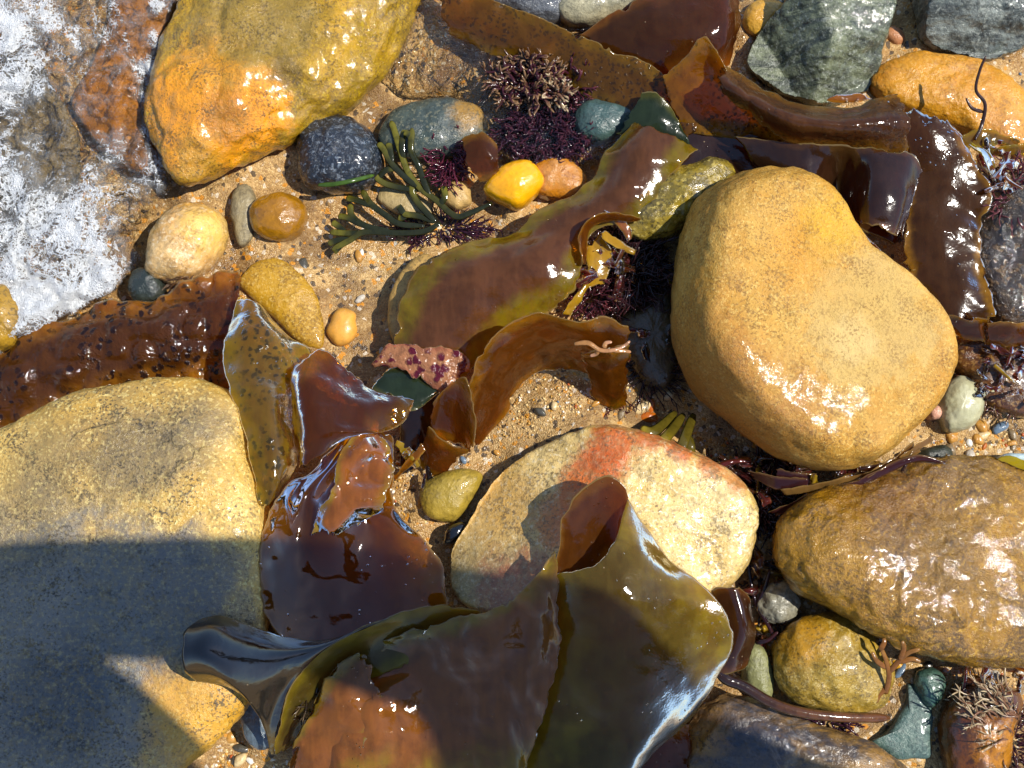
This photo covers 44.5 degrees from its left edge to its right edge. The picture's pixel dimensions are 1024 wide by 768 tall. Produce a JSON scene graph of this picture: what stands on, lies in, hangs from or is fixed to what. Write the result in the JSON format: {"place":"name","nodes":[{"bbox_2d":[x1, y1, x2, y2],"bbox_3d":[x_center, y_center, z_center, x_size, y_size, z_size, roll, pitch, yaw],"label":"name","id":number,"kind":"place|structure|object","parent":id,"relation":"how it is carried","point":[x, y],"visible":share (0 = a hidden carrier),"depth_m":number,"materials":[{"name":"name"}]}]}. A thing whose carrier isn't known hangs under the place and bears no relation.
{"place":"outdoors","nodes":[
{"label":"outdoors","id":0,"kind":"place"},
{"bbox_2d":[0,0,606,336],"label":"water","id":1,"kind":"structure","parent":0,"point":[132,118],"depth_m":1.26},
{"bbox_2d":[0,0,166,336],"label":"foam","id":2,"kind":"object","parent":1,"relation":"on","point":[51,296],"visible":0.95,"depth_m":1.24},
{"bbox_2d":[475,47,578,115],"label":"seaweed tuft","id":3,"kind":"object","parent":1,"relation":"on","point":[508,80],"visible":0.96,"depth_m":1.26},
{"bbox_2d":[539,72,576,111],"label":"seaweed tuft","id":4,"kind":"object","parent":1,"relation":"on","point":[562,84],"visible":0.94,"depth_m":1.26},
{"bbox_2d":[553,52,596,108],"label":"seaweed tuft","id":5,"kind":"object","parent":1,"relation":"on","point":[574,98],"visible":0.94,"depth_m":1.27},
{"bbox_2d":[0,0,1023,767],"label":"sand","id":6,"kind":"structure","parent":0,"point":[408,74],"depth_m":1.27,"materials":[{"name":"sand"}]},
{"bbox_2d":[0,284,33,351],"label":"stone","id":7,"kind":"object","parent":6,"relation":"on","point":[9,317],"visible":0.73,"depth_m":1.22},
{"bbox_2d":[0,39,80,254],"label":"rock","id":8,"kind":"object","parent":6,"relation":"on","point":[43,106],"visible":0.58,"depth_m":1.28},
{"bbox_2d":[0,270,241,427],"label":"kelp frond","id":9,"kind":"object","parent":6,"relation":"on","point":[180,329],"visible":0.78,"depth_m":1.21,"materials":[{"name":"plant"}]},
{"bbox_2d":[72,0,176,175],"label":"rock","id":10,"kind":"object","parent":6,"relation":"on","point":[94,101],"visible":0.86,"depth_m":1.28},
{"bbox_2d":[0,376,269,767],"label":"boulder","id":11,"kind":"object","parent":6,"relation":"on","point":[134,514],"visible":0.89,"depth_m":1.11,"materials":[{"name":"stone"}]},
{"bbox_2d":[222,297,310,505],"bbox_3d":[-0.233,0.013,1.171,0.082,0.040,0.202,0,80,0],"label":"kelp frond","id":12,"kind":"object","parent":11,"relation":"on","point":[264,358],"visible":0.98,"depth_m":1.17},
{"bbox_2d":[127,267,166,301],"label":"stone","id":13,"kind":"object","parent":6,"relation":"on","point":[143,285],"visible":0.87,"depth_m":1.24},
{"bbox_2d":[144,202,228,284],"bbox_3d":[-0.326,-0.141,1.254,0.082,0.061,0.083,0,80,0],"label":"stone","id":14,"kind":"object","parent":6,"relation":"on","point":[188,239],"visible":0.98,"depth_m":1.23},
{"bbox_2d":[230,184,255,247],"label":"stone","id":15,"kind":"object","parent":6,"relation":"on","point":[243,198],"visible":0.93,"depth_m":1.26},
{"bbox_2d":[240,705,282,749],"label":"stone","id":16,"kind":"object","parent":6,"relation":"on","point":[254,733],"visible":0.34,"depth_m":1.16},
{"bbox_2d":[249,191,307,241],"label":"stone","id":17,"kind":"object","parent":6,"relation":"on","point":[278,216],"visible":1,"depth_m":1.25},
{"bbox_2d":[240,258,323,347],"bbox_3d":[-0.221,-0.083,1.259,0.111,0.027,0.052,43,83,7],"label":"stone","id":18,"kind":"object","parent":6,"relation":"on","point":[282,292],"visible":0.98,"depth_m":1.25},
{"bbox_2d":[144,0,420,186],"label":"boulder","id":19,"kind":"object","parent":6,"relation":"on","point":[232,84],"visible":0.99,"depth_m":1.23,"materials":[{"name":"stone"}]},
{"bbox_2d":[182,604,480,753],"bbox_3d":[-0.158,0.223,1.119,0.244,0.122,0.136,-30,81,-5],"label":"rolled kelp","id":20,"kind":"object","parent":6,"relation":"on","point":[261,671],"visible":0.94,"depth_m":1.10},
{"bbox_2d":[296,114,384,194],"bbox_3d":[-0.175,-0.234,1.272,0.089,0.061,0.083,0,80,0],"label":"stone","id":21,"kind":"object","parent":6,"relation":"on","point":[337,147],"visible":0.99,"depth_m":1.25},
{"bbox_2d":[318,174,373,186],"bbox_3d":[-0.165,-0.201,1.244,0.057,0.018,0.010,-14,80,-2],"label":"seaweed strand","id":22,"kind":"object","parent":21,"relation":"on","point":[342,182],"visible":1,"depth_m":1.24},
{"bbox_2d":[326,308,356,345],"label":"pebble","id":23,"kind":"object","parent":6,"relation":"on","point":[341,330],"visible":1,"depth_m":1.25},
{"bbox_2d":[259,432,447,640],"bbox_3d":[-0.142,0.144,1.151,0.174,0.045,0.212,0,80,0],"label":"kelp frond","id":24,"kind":"object","parent":6,"relation":"on","point":[384,563],"visible":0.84,"depth_m":1.16,"materials":[{"name":"plant"}]},
{"bbox_2d":[311,434,395,534],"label":"kelp frond","id":25,"kind":"object","parent":24,"relation":"on","point":[365,468],"visible":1,"depth_m":1.15,"materials":[{"name":"brown plant"}]},
{"bbox_2d":[378,186,432,219],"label":"pebble","id":26,"kind":"object","parent":6,"relation":"on","point":[390,199],"visible":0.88,"depth_m":1.27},
{"bbox_2d":[371,367,439,410],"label":"kelp frond","id":27,"kind":"object","parent":6,"relation":"on","point":[419,391],"visible":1,"depth_m":1.19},
{"bbox_2d":[290,349,412,467],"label":"kelp frond","id":28,"kind":"object","parent":27,"relation":"on","point":[334,401],"visible":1,"depth_m":1.16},
{"bbox_2d":[387,253,432,341],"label":"stone","id":29,"kind":"object","parent":6,"relation":"on","point":[398,291],"visible":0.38,"depth_m":1.24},
{"bbox_2d":[394,443,425,480],"bbox_3d":[-0.099,0.076,1.202,0.008,0.016,0.044,42,83,7],"label":"kelp strap","id":30,"kind":"object","parent":6,"relation":"on","point":[416,455],"visible":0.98,"depth_m":1.20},
{"bbox_2d":[328,121,492,253],"bbox_3d":[-0.117,-0.174,1.257,0.134,0.028,0.145,42,83,7],"label":"branching seaweed","id":31,"kind":"object","parent":6,"relation":"on","point":[348,237],"visible":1,"depth_m":1.26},
{"bbox_2d":[399,393,439,474],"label":"kelp frond","id":32,"kind":"object","parent":6,"relation":"on","point":[414,426],"visible":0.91,"depth_m":1.20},
{"bbox_2d":[395,440,420,468],"bbox_3d":[-0.100,0.068,1.205,0.034,0.013,0.013,43,83,7],"label":"seaweed scrap","id":33,"kind":"object","parent":32,"relation":"on","point":[407,452],"visible":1,"depth_m":1.21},
{"bbox_2d":[289,551,561,767],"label":"kelp frond","id":34,"kind":"object","parent":6,"relation":"on","point":[471,690],"visible":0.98,"depth_m":1.12,"materials":[{"name":"brown plant"}]},
{"bbox_2d":[292,652,383,767],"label":"kelp flap","id":35,"kind":"object","parent":34,"relation":"on","point":[349,688],"visible":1,"depth_m":1.12,"materials":[{"name":"brown plant"}]},
{"bbox_2d":[377,97,487,159],"bbox_3d":[-0.081,-0.262,1.283,0.114,0.041,0.066,0,80,0],"label":"stone","id":36,"kind":"object","parent":6,"relation":"on","point":[440,118],"visible":0.83,"depth_m":1.27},
{"bbox_2d":[378,202,504,256],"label":"seaweed tuft","id":37,"kind":"object","parent":6,"relation":"on","point":[460,228],"visible":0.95,"depth_m":1.27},
{"bbox_2d":[420,426,467,475],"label":"kelp frond","id":38,"kind":"object","parent":6,"relation":"on","point":[439,455],"visible":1,"depth_m":1.20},
{"bbox_2d":[420,124,476,195],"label":"seaweed tuft","id":39,"kind":"object","parent":6,"relation":"on","point":[445,178],"visible":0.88,"depth_m":1.26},
{"bbox_2d":[419,468,482,522],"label":"stone","id":40,"kind":"object","parent":6,"relation":"on","point":[447,496],"visible":1,"depth_m":1.20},
{"bbox_2d":[430,377,476,451],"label":"kelp frond","id":41,"kind":"object","parent":6,"relation":"on","point":[453,417],"visible":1,"depth_m":1.18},
{"bbox_2d":[443,521,466,544],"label":"pebble","id":42,"kind":"object","parent":6,"relation":"on","point":[453,532],"visible":0.91,"depth_m":1.19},
{"bbox_2d":[440,181,471,210],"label":"pebble","id":43,"kind":"object","parent":6,"relation":"on","point":[462,200],"visible":0.94,"depth_m":1.27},
{"bbox_2d":[483,159,543,210],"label":"pebble","id":44,"kind":"object","parent":6,"relation":"on","point":[516,185],"visible":1,"depth_m":1.25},
{"bbox_2d":[462,131,499,181],"bbox_3d":[-0.030,-0.227,1.247,0.034,0.016,0.047,-9,80,-2],"label":"kelp flap","id":45,"kind":"object","parent":44,"relation":"on","point":[481,150],"visible":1,"depth_m":1.24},
{"bbox_2d":[494,0,560,24],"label":"rock","id":46,"kind":"object","parent":6,"relation":"on","point":[548,10],"visible":0.47,"depth_m":1.28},
{"bbox_2d":[487,99,596,166],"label":"seaweed tuft","id":47,"kind":"object","parent":6,"relation":"on","point":[510,129],"visible":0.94,"depth_m":1.27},
{"bbox_2d":[394,122,697,376],"bbox_3d":[0.032,-0.139,1.219,0.355,0.028,0.117,-38,82,-6],"label":"kelp frond","id":48,"kind":"object","parent":6,"relation":"on","point":[470,299],"visible":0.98,"depth_m":1.21,"materials":[{"name":"plant"}]},
{"bbox_2d":[371,343,469,389],"bbox_3d":[-0.086,-0.021,1.192,0.091,0.013,0.042,20,81,3],"label":"seaweed crust","id":49,"kind":"object","parent":48,"relation":"on","point":[439,367],"visible":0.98,"depth_m":1.19},
{"bbox_2d":[578,212,640,264],"bbox_3d":[0.088,-0.149,1.206,0.074,0.019,0.030,-39,82,-6],"label":"kelp frill","id":50,"kind":"object","parent":48,"relation":"on","point":[593,221],"visible":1,"depth_m":1.21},
{"bbox_2d":[469,312,629,445],"bbox_3d":[0.031,-0.015,1.184,0.171,0.086,0.091,-17,80,-3],"label":"kelp frond","id":51,"kind":"object","parent":6,"relation":"on","point":[514,357],"visible":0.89,"depth_m":1.18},
{"bbox_2d":[534,157,586,201],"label":"pebble","id":52,"kind":"object","parent":6,"relation":"on","point":[566,178],"visible":0.84,"depth_m":1.26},
{"bbox_2d":[440,0,699,136],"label":"kelp frond","id":53,"kind":"object","parent":6,"relation":"on","point":[492,28],"visible":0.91,"depth_m":1.27,"materials":[{"name":"plant"}]},
{"bbox_2d":[566,267,621,319],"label":"seaweed tuft","id":54,"kind":"object","parent":6,"relation":"on","point":[589,313],"visible":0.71,"depth_m":1.23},
{"bbox_2d":[562,284,587,315],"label":"seaweed frond","id":55,"kind":"object","parent":54,"relation":"on","point":[575,301],"visible":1,"depth_m":1.20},
{"bbox_2d":[586,234,612,287],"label":"seaweed frond","id":56,"kind":"object","parent":54,"relation":"on","point":[595,259],"visible":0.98,"depth_m":1.22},
{"bbox_2d":[559,0,632,29],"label":"rock","id":57,"kind":"object","parent":6,"relation":"on","point":[582,13],"visible":0.66,"depth_m":1.28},
{"bbox_2d":[574,99,630,145],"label":"stone","id":58,"kind":"object","parent":6,"relation":"on","point":[608,118],"visible":0.93,"depth_m":1.26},
{"bbox_2d":[450,424,758,612],"bbox_3d":[0.087,0.132,1.185,0.291,0.101,0.186,0,80,0],"label":"rock","id":59,"kind":"object","parent":6,"relation":"on","point":[697,513],"visible":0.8,"depth_m":1.15,"materials":[{"name":"stone"}]},
{"bbox_2d":[640,410,695,451],"bbox_3d":[0.148,0.045,1.193,0.054,0.030,0.046,8,80,1],"label":"seaweed strap","id":60,"kind":"object","parent":59,"relation":"attached to","point":[671,423],"visible":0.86,"depth_m":1.19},
{"bbox_2d":[712,587,756,674],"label":"kelp frond","id":61,"kind":"object","parent":59,"relation":"on","point":[735,603],"visible":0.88,"depth_m":1.14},
{"bbox_2d":[580,344,630,409],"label":"kelp frond","id":62,"kind":"object","parent":6,"relation":"on","point":[606,375],"visible":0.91,"depth_m":1.19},
{"bbox_2d":[574,340,630,356],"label":"branching seaweed","id":63,"kind":"object","parent":62,"relation":"on","point":[598,350],"visible":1,"depth_m":1.14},
{"bbox_2d":[582,225,678,322],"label":"seaweed tuft","id":64,"kind":"object","parent":6,"relation":"on","point":[654,254],"visible":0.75,"depth_m":1.24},
{"bbox_2d":[601,230,635,254],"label":"seaweed frond","id":65,"kind":"object","parent":64,"relation":"on","point":[607,237],"visible":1,"depth_m":1.22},
{"bbox_2d":[594,275,689,414],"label":"seaweed tuft","id":66,"kind":"object","parent":6,"relation":"on","point":[652,386],"visible":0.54,"depth_m":1.23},
{"bbox_2d":[617,289,677,389],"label":"stone","id":67,"kind":"object","parent":6,"relation":"on","point":[662,353],"visible":0.72,"depth_m":1.23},
{"bbox_2d":[579,0,740,74],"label":"kelp frond","id":68,"kind":"object","parent":6,"relation":"on","point":[662,36],"visible":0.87,"depth_m":1.26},
{"bbox_2d":[622,156,734,243],"bbox_3d":[0.165,-0.181,1.252,0.129,0.079,0.060,-43,83,-7],"label":"rock","id":69,"kind":"object","parent":6,"relation":"on","point":[664,213],"visible":0.8,"depth_m":1.22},
{"bbox_2d":[741,642,774,696],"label":"stone","id":70,"kind":"object","parent":6,"relation":"on","point":[757,672],"visible":0.66,"depth_m":1.18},
{"bbox_2d":[746,563,777,644],"bbox_3d":[0.237,0.189,1.195,0.023,0.010,0.118,-5,80,-1],"label":"seaweed strand","id":71,"kind":"object","parent":6,"relation":"on","point":[764,619],"visible":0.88,"depth_m":1.19},
{"bbox_2d":[742,0,782,38],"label":"pebble","id":72,"kind":"object","parent":6,"relation":"on","point":[757,14],"visible":0.81,"depth_m":1.29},
{"bbox_2d":[738,498,790,639],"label":"seaweed tuft","id":73,"kind":"object","parent":6,"relation":"on","point":[773,567],"visible":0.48,"depth_m":1.21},
{"bbox_2d":[728,445,818,537],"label":"seaweed tuft","id":74,"kind":"object","parent":6,"relation":"on","point":[767,519],"visible":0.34,"depth_m":1.22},
{"bbox_2d":[718,456,753,467],"bbox_3d":[0.216,0.076,1.207,0.036,0.010,0.011,-4,80,-1],"label":"seaweed scrap","id":75,"kind":"object","parent":74,"relation":"on","point":[744,461],"visible":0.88,"depth_m":1.21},
{"bbox_2d":[749,471,807,489],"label":"seaweed frond","id":76,"kind":"object","parent":74,"relation":"on","point":[775,482],"visible":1,"depth_m":1.19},
{"bbox_2d":[776,468,816,484],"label":"seaweed frond","id":77,"kind":"object","parent":74,"relation":"on","point":[781,472],"visible":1,"depth_m":1.19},
{"bbox_2d":[769,455,946,515],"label":"seaweed frond","id":78,"kind":"object","parent":74,"relation":"on","point":[888,468],"visible":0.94,"depth_m":1.18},
{"bbox_2d":[754,580,800,623],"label":"stone","id":79,"kind":"object","parent":6,"relation":"on","point":[779,602],"visible":0.94,"depth_m":1.19,"materials":[{"name":"grey stone"}]},
{"bbox_2d":[681,133,904,244],"bbox_3d":[0.274,-0.209,1.254,0.273,0.027,0.097,10,80,2],"label":"kelp frond","id":80,"kind":"object","parent":6,"relation":"on","point":[733,152],"visible":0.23,"depth_m":1.26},
{"bbox_2d":[616,91,689,143],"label":"kelp frond","id":81,"kind":"object","parent":80,"relation":"on","point":[654,110],"visible":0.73,"depth_m":1.25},
{"bbox_2d":[662,36,783,141],"bbox_3d":[0.209,-0.269,1.231,0.140,0.066,0.065,42,83,7],"label":"kelp flap","id":82,"kind":"object","parent":80,"relation":"on","point":[692,82],"visible":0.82,"depth_m":1.25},
{"bbox_2d":[688,693,906,767],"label":"rock","id":83,"kind":"object","parent":6,"relation":"on","point":[726,730],"visible":0.98,"depth_m":1.14,"materials":[{"name":"stone"}]},
{"bbox_2d":[642,724,691,767],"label":"kelp frond","id":84,"kind":"object","parent":83,"relation":"on","point":[675,751],"visible":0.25,"depth_m":1.14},
{"bbox_2d":[527,475,733,767],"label":"kelp funnel","id":85,"kind":"object","parent":84,"relation":"on","point":[646,643],"visible":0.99,"depth_m":1.10,"materials":[{"name":"plant"}]},
{"bbox_2d":[717,672,890,722],"bbox_3d":[0.266,0.295,1.149,0.170,0.023,0.023,15,80,3],"label":"kelp stipe","id":86,"kind":"object","parent":6,"relation":"on","point":[750,690],"visible":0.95,"depth_m":1.14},
{"bbox_2d":[670,166,957,470],"bbox_3d":[0.268,-0.059,1.194,0.228,0.148,0.304,-41,83,-7],"label":"boulder","id":87,"kind":"object","parent":6,"relation":"on","point":[812,328],"visible":1,"depth_m":1.14,"materials":[{"name":"stone"}]},
{"bbox_2d":[735,136,921,235],"bbox_3d":[0.302,-0.203,1.224,0.181,0.061,0.085,18,80,3],"label":"kelp frond","id":88,"kind":"object","parent":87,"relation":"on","point":[873,186],"visible":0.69,"depth_m":1.21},
{"bbox_2d":[746,0,896,105],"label":"rock","id":89,"kind":"object","parent":6,"relation":"on","point":[813,52],"visible":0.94,"depth_m":1.26,"materials":[{"name":"stone"}]},
{"bbox_2d":[770,612,894,712],"bbox_3d":[0.302,0.265,1.179,0.113,0.071,0.098,0,80,0],"label":"stone","id":90,"kind":"object","parent":6,"relation":"on","point":[823,661],"visible":0.94,"depth_m":1.15,"materials":[{"name":"yellow stone"}]},
{"bbox_2d":[871,638,920,702],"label":"branching seaweed","id":91,"kind":"object","parent":90,"relation":"on","point":[902,658],"visible":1,"depth_m":1.14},
{"bbox_2d":[801,718,864,735],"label":"seaweed tuft","id":92,"kind":"object","parent":6,"relation":"on","point":[848,726],"visible":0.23,"depth_m":1.18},
{"bbox_2d":[887,26,904,44],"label":"pebble","id":93,"kind":"object","parent":6,"relation":"on","point":[896,35],"visible":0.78,"depth_m":1.30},
{"bbox_2d":[772,454,1023,668],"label":"boulder","id":94,"kind":"object","parent":6,"relation":"on","point":[927,558],"visible":0.99,"depth_m":1.14,"materials":[{"name":"stone"}]},
{"bbox_2d":[780,442,913,495],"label":"seaweed frond","id":95,"kind":"object","parent":94,"relation":"on","point":[801,489],"visible":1,"depth_m":1.18,"materials":[{"name":"brown plant"}]},
{"bbox_2d":[870,683,932,759],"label":"stone","id":96,"kind":"object","parent":6,"relation":"on","point":[905,734],"visible":0.97,"depth_m":1.18,"materials":[{"name":"green stone"}]},
{"bbox_2d":[912,667,946,707],"bbox_3d":[0.396,0.288,1.188,0.032,0.036,0.038,0,80,0],"label":"shell","id":97,"kind":"object","parent":6,"relation":"on","point":[929,685],"visible":1,"depth_m":1.18},
{"bbox_2d":[917,445,952,456],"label":"pebble","id":98,"kind":"object","parent":6,"relation":"on","point":[938,451],"visible":0.49,"depth_m":1.21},
{"bbox_2d":[888,101,995,326],"bbox_3d":[0.422,-0.164,1.217,0.094,0.041,0.230,-6,80,-1],"label":"kelp frond","id":99,"kind":"object","parent":6,"relation":"on","point":[943,261],"visible":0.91,"depth_m":1.21,"materials":[{"name":"plant"}]},
{"bbox_2d":[719,67,910,152],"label":"kelp frond","id":100,"kind":"object","parent":99,"relation":"on","point":[881,123],"visible":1,"depth_m":1.20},
{"bbox_2d":[827,93,870,102],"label":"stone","id":101,"kind":"object","parent":100,"relation":"on","point":[847,98],"visible":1,"depth_m":1.23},
{"bbox_2d":[869,50,1023,157],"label":"rock","id":102,"kind":"object","parent":6,"relation":"on","point":[939,86],"visible":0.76,"depth_m":1.26,"materials":[{"name":"stone"}]},
{"bbox_2d":[938,375,984,432],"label":"stone","id":103,"kind":"object","parent":6,"relation":"on","point":[960,404],"visible":0.88,"depth_m":1.21,"materials":[{"name":"stone"}]},
{"bbox_2d":[912,0,1023,61],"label":"rock","id":104,"kind":"object","parent":6,"relation":"on","point":[990,30],"visible":0.96,"depth_m":1.27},
{"bbox_2d":[937,683,1022,767],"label":"stone","id":105,"kind":"object","parent":6,"relation":"on","point":[958,748],"visible":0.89,"depth_m":1.15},
{"bbox_2d":[943,668,1018,751],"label":"seaweed tuft","id":106,"kind":"object","parent":6,"relation":"on","point":[996,694],"visible":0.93,"depth_m":1.15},
{"bbox_2d":[969,142,996,182],"bbox_3d":[0.463,-0.218,1.223,0.014,0.014,0.046,-33,82,-5],"label":"kelp shred","id":107,"kind":"object","parent":6,"relation":"on","point":[987,157],"visible":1,"depth_m":1.22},
{"bbox_2d":[954,339,1023,417],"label":"rock","id":108,"kind":"object","parent":6,"relation":"on","point":[971,354],"visible":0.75,"depth_m":1.22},
{"bbox_2d":[948,315,988,343],"bbox_3d":[0.425,-0.059,1.208,0.079,0.024,0.022,15,80,3],"label":"kelp flap","id":109,"kind":"object","parent":108,"relation":"on","point":[973,328],"visible":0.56,"depth_m":1.20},
{"bbox_2d":[986,321,1023,348],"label":"kelp flap","id":110,"kind":"object","parent":108,"relation":"on","point":[1006,334],"visible":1,"depth_m":1.20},
{"bbox_2d":[954,373,1023,423],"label":"seaweed tuft","id":111,"kind":"object","parent":6,"relation":"on","point":[994,413],"visible":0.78,"depth_m":1.23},
{"bbox_2d":[962,129,1019,148],"bbox_3d":[0.471,-0.240,1.232,0.062,0.013,0.019,0,80,0],"label":"kelp shred","id":112,"kind":"object","parent":6,"relation":"on","point":[995,137],"visible":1,"depth_m":1.23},
{"bbox_2d":[966,56,986,140],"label":"seaweed twig","id":113,"kind":"object","parent":112,"relation":"on","point":[977,110],"visible":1,"depth_m":1.22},
{"bbox_2d":[979,170,1023,322],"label":"rock","id":114,"kind":"object","parent":6,"relation":"on","point":[1002,254],"visible":0.7,"depth_m":1.21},
{"bbox_2d":[981,150,1023,237],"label":"seaweed tuft","id":115,"kind":"object","parent":6,"relation":"on","point":[1011,172],"visible":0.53,"depth_m":1.22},
{"bbox_2d":[991,684,1023,767],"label":"seaweed tuft","id":116,"kind":"object","parent":6,"relation":"on","point":[1017,760],"visible":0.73,"depth_m":1.16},
{"bbox_2d":[991,143,1023,155],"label":"kelp shred","id":117,"kind":"object","parent":6,"relation":"on","point":[1013,148],"visible":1,"depth_m":1.23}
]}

